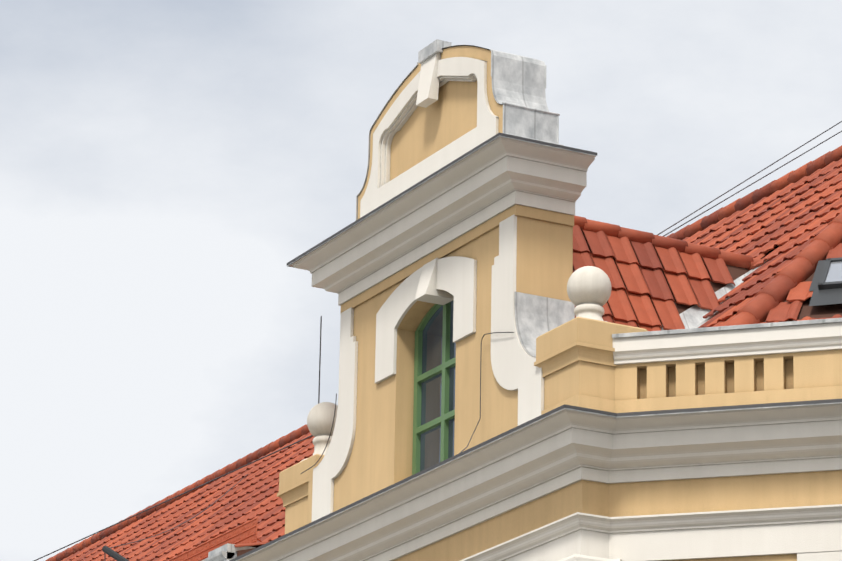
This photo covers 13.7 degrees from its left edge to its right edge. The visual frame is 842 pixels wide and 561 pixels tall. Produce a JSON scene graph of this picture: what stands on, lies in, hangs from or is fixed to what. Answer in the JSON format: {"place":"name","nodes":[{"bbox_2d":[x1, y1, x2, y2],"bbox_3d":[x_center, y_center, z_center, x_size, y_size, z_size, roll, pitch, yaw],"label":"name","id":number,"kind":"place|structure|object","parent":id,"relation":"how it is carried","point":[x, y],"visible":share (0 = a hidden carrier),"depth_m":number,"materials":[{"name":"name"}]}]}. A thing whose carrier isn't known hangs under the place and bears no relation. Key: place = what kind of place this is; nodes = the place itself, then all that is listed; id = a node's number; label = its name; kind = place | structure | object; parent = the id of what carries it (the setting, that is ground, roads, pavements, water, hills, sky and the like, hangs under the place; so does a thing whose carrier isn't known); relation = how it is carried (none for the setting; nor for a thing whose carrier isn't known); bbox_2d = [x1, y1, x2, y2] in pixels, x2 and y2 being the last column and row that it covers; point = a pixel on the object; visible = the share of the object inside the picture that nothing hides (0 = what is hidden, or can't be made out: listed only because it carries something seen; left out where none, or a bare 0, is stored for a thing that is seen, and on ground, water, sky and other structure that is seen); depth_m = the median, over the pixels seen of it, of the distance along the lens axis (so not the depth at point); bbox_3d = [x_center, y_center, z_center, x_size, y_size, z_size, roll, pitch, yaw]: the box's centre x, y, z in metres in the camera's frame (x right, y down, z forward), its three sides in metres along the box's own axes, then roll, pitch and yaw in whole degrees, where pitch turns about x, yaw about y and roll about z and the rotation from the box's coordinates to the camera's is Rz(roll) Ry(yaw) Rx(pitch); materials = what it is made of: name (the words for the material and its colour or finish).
{"place":"outdoors","nodes":[
{"label":"outdoors","id":0,"kind":"place"},
{"bbox_2d":[237,548,254,556],"bbox_3d":[-7.754,6.606,50.576,1.550,0.592,27.330,10,-20,-26],"label":"eave underlay","id":1,"kind":"object","parent":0,"point":[240,552],"visible":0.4,"depth_m":38.72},
{"bbox_2d":[0,0,841,560],"label":"sky","id":2,"kind":"structure","parent":0,"point":[164,164],"materials":[{"name":"white"}]},
{"bbox_2d":[394,470,841,560],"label":"building walls","id":3,"kind":"structure","parent":0,"point":[714,494],"depth_m":32.68,"materials":[{"name":"yellow paint"}]},
{"bbox_2d":[102,546,128,560],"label":"bracket pole","id":4,"kind":"object","parent":3,"relation":"attached to","point":[112,553],"visible":1,"depth_m":40.99,"materials":[{"name":"black metal"}]},
{"bbox_2d":[34,121,841,560],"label":"wires","id":5,"kind":"object","parent":4,"relation":"attached to","point":[312,435],"visible":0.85,"depth_m":41.98,"materials":[{"name":"grey metal"}]},
{"bbox_2d":[198,538,276,560],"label":"eave tiles","id":6,"kind":"object","parent":3,"relation":"on","point":[257,544],"visible":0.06,"depth_m":38.87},
{"bbox_2d":[167,517,261,560],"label":"tiled roof","id":7,"kind":"structure","parent":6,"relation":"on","point":[241,533],"depth_m":39.83,"materials":[{"name":"brown tile"}]},
{"bbox_2d":[277,454,324,533],"bbox_3d":[-1.017,2.550,38.445,0.810,1.050,0.930,10,-20,-26],"label":"pedestal","id":8,"kind":"object","parent":3,"relation":"on","point":[293,489],"visible":0.23,"depth_m":38.39,"materials":[{"name":"yellow paint"}]},
{"bbox_2d":[300,402,337,461],"bbox_3d":[-1.045,1.696,38.698,0.580,0.730,0.580,10,-20,-26],"label":"ball finial","id":9,"kind":"object","parent":8,"relation":"on","point":[320,417],"visible":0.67,"depth_m":38.56,"materials":[{"name":"stone"}]},
{"bbox_2d":[307,357,535,523],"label":"wing walls","id":10,"kind":"structure","parent":3,"relation":"on","point":[336,496],"depth_m":37.42,"materials":[{"name":"paint"}]},
{"bbox_2d":[515,292,574,356],"bbox_3d":[0.316,1.049,36.122,0.680,0.802,4.941,10,-20,-26],"label":"metal flashing","id":11,"kind":"object","parent":10,"relation":"on","point":[536,316],"visible":0.21,"depth_m":34.52,"materials":[{"name":"silver metal"}]},
{"bbox_2d":[131,181,836,558],"bbox_3d":[1.286,3.245,47.965,12.380,5.742,42.000,10,-20,-26],"label":"roof underlay","id":12,"kind":"object","parent":3,"relation":"on","point":[729,317],"depth_m":39.00,"materials":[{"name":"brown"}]},
{"bbox_2d":[45,145,841,560],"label":"ridge tiles","id":13,"kind":"object","parent":12,"relation":"on","point":[781,183],"visible":0.42,"depth_m":54.72,"materials":[{"name":"ceramic"}]},
{"bbox_2d":[61,158,841,560],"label":"roof tiles","id":14,"kind":"object","parent":12,"relation":"on","point":[787,222],"visible":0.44,"depth_m":46.51,"materials":[{"name":"ceramic"}]},
{"bbox_2d":[573,232,749,326],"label":"roof tile gaps","id":15,"kind":"object","parent":12,"relation":"on","point":[736,272],"depth_m":37.57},
{"bbox_2d":[573,225,734,330],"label":"dormer roof tiles","id":16,"kind":"object","parent":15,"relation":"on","point":[622,253],"visible":0.23,"depth_m":37.21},
{"bbox_2d":[574,215,766,269],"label":"roof ridge tiles","id":17,"kind":"object","parent":16,"relation":"on","point":[727,257],"visible":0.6,"depth_m":37.80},
{"bbox_2d":[660,260,768,329],"bbox_3d":[2.122,1.042,37.132,3.437,3.119,4.215,10,-20,-26],"label":"roof valley flashing","id":18,"kind":"object","parent":12,"relation":"on","point":[692,317],"visible":0.1,"depth_m":37.20,"materials":[{"name":"silver metal"}]},
{"bbox_2d":[725,212,841,325],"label":"roof hip tiles","id":19,"kind":"object","parent":12,"relation":"on","point":[801,266],"visible":0.52,"depth_m":35.48,"materials":[{"name":"ceramic"}]},
{"bbox_2d":[238,403,841,560],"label":"cornice","id":20,"kind":"structure","parent":3,"relation":"on","point":[559,450],"depth_m":32.61,"materials":[{"name":"white paint"}]},
{"bbox_2d":[230,399,841,560],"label":"cornice flashing","id":21,"kind":"object","parent":20,"relation":"on","point":[542,416],"visible":0.8,"depth_m":32.56,"materials":[{"name":"grey metal"}]},
{"bbox_2d":[236,402,841,560],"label":"cornice edge","id":22,"kind":"object","parent":20,"relation":"on","point":[534,422],"visible":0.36,"depth_m":32.52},
{"bbox_2d":[202,543,255,560],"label":"gutter","id":23,"kind":"object","parent":22,"relation":"on","point":[227,552],"visible":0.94,"depth_m":38.74,"materials":[{"name":"metal"}]},
{"bbox_2d":[300,316,513,518],"bbox_3d":[-2.305,2.159,40.331,0.828,2.888,14.061,10,-20,-26],"label":"lightning rod","id":24,"kind":"object","parent":22,"relation":"on","point":[336,393],"visible":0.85,"depth_m":37.64,"materials":[{"name":"grey"}]},
{"bbox_2d":[338,216,572,509],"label":"dormer wall","id":25,"kind":"structure","parent":22,"relation":"on","point":[380,458],"depth_m":35.35,"materials":[{"name":"yellow paint"}]},
{"bbox_2d":[312,214,543,521],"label":"decorative wall trim","id":26,"kind":"structure","parent":25,"relation":"attached to","point":[454,278],"depth_m":35.88,"materials":[{"name":"white paint"}]},
{"bbox_2d":[412,302,455,474],"bbox_3d":[0.256,1.082,36.054,0.065,1.910,1.300,10,-20,-26],"label":"window frame","id":27,"kind":"object","parent":25,"relation":"attached to","point":[443,368],"visible":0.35,"depth_m":36.29,"materials":[{"name":"green wood"}]},
{"bbox_2d":[420,300,455,470],"bbox_3d":[0.276,1.086,36.064,0.006,1.910,1.260,10,-20,-26],"label":"window glass","id":28,"kind":"object","parent":27,"relation":"in","point":[430,443],"depth_m":36.31,"materials":[{"name":"glass"}]},
{"bbox_2d":[289,136,595,305],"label":"cornice","id":29,"kind":"structure","parent":25,"relation":"on","point":[489,181],"depth_m":35.66,"materials":[{"name":"white paint"}]},
{"bbox_2d":[358,46,502,218],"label":"pediment","id":30,"kind":"structure","parent":29,"relation":"on","point":[448,116],"depth_m":36.83,"materials":[{"name":"paint"}]},
{"bbox_2d":[416,53,440,107],"bbox_3d":[0.070,-2.139,36.915,0.120,0.580,0.360,10,-20,-26],"label":"keystone","id":31,"kind":"object","parent":30,"relation":"attached to","point":[428,90],"visible":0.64,"depth_m":36.84,"materials":[{"name":"white paint"}]},
{"bbox_2d":[360,57,498,217],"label":"gable trim","id":32,"kind":"structure","parent":30,"relation":"attached to","point":[381,188],"depth_m":36.87,"materials":[{"name":"white paint"}]},
{"bbox_2d":[356,39,563,219],"bbox_3d":[0.333,-1.545,36.937,0.705,1.795,3.436,10,-20,-26],"label":"metal flashing","id":33,"kind":"object","parent":30,"relation":"on","point":[518,86],"visible":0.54,"depth_m":35.78,"materials":[{"name":"grey metal"}]},
{"bbox_2d":[287,133,596,265],"bbox_3d":[0.141,-0.715,36.578,1.114,0.026,4.748,10,-20,-26],"label":"cornice flashing","id":34,"kind":"object","parent":29,"relation":"on","point":[443,168],"visible":0.61,"depth_m":35.39,"materials":[{"name":"grey metal"}]},
{"bbox_2d":[287,135,596,267],"bbox_3d":[0.143,-0.721,36.581,1.110,0.060,4.740,10,-20,-26],"label":"cornice edge","id":35,"kind":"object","parent":29,"relation":"on","point":[438,173],"visible":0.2,"depth_m":35.27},
{"bbox_2d":[340,204,573,314],"bbox_3d":[0.328,-0.138,36.502,0.665,0.110,3.850,10,-20,-26],"label":"wall band","id":36,"kind":"object","parent":25,"relation":"attached to","point":[464,240],"visible":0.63,"depth_m":35.68,"materials":[{"name":"yellow paint"}]},
{"bbox_2d":[534,317,647,414],"bbox_3d":[1.627,1.002,33.543,0.810,1.060,0.810,10,-20,-26],"label":"pedestal","id":37,"kind":"object","parent":22,"relation":"on","point":[575,360],"visible":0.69,"depth_m":33.26,"materials":[{"name":"yellow paint"}]},
{"bbox_2d":[567,266,611,321],"bbox_3d":[1.616,0.182,33.795,0.580,0.655,0.580,10,-20,-26],"label":"ball finial","id":38,"kind":"object","parent":37,"relation":"on","point":[589,288],"visible":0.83,"depth_m":33.66,"materials":[{"name":"stone"}]},
{"bbox_2d":[615,349,841,412],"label":"parapet","id":39,"kind":"structure","parent":3,"relation":"on","point":[743,380],"depth_m":32.96,"materials":[{"name":"yellow paint"}]},
{"bbox_2d":[613,322,841,364],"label":"parapet coping","id":40,"kind":"object","parent":39,"relation":"on","point":[734,343],"visible":0.96,"depth_m":32.99,"materials":[{"name":"white paint"}]},
{"bbox_2d":[612,318,841,337],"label":"parapet flashing","id":41,"kind":"object","parent":40,"relation":"on","point":[746,326],"visible":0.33,"depth_m":33.00,"materials":[{"name":"silver metal"}]},
{"bbox_2d":[764,272,841,321],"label":"roof","id":42,"kind":"structure","parent":3,"relation":"on","point":[824,311],"depth_m":34.88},
{"bbox_2d":[759,243,841,323],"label":"roof tiles","id":43,"kind":"object","parent":42,"relation":"on","point":[799,294],"visible":0.1,"depth_m":35.04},
{"bbox_2d":[809,257,841,305],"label":"skylight frame","id":44,"kind":"object","parent":42,"relation":"on","point":[826,293],"visible":0.94,"depth_m":35.07,"materials":[{"name":"grey metal"}]},
{"bbox_2d":[825,261,841,281],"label":"skylight glass","id":45,"kind":"object","parent":44,"relation":"in","point":[834,274],"visible":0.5,"depth_m":35.35,"materials":[{"name":"white glass"}]}
]}

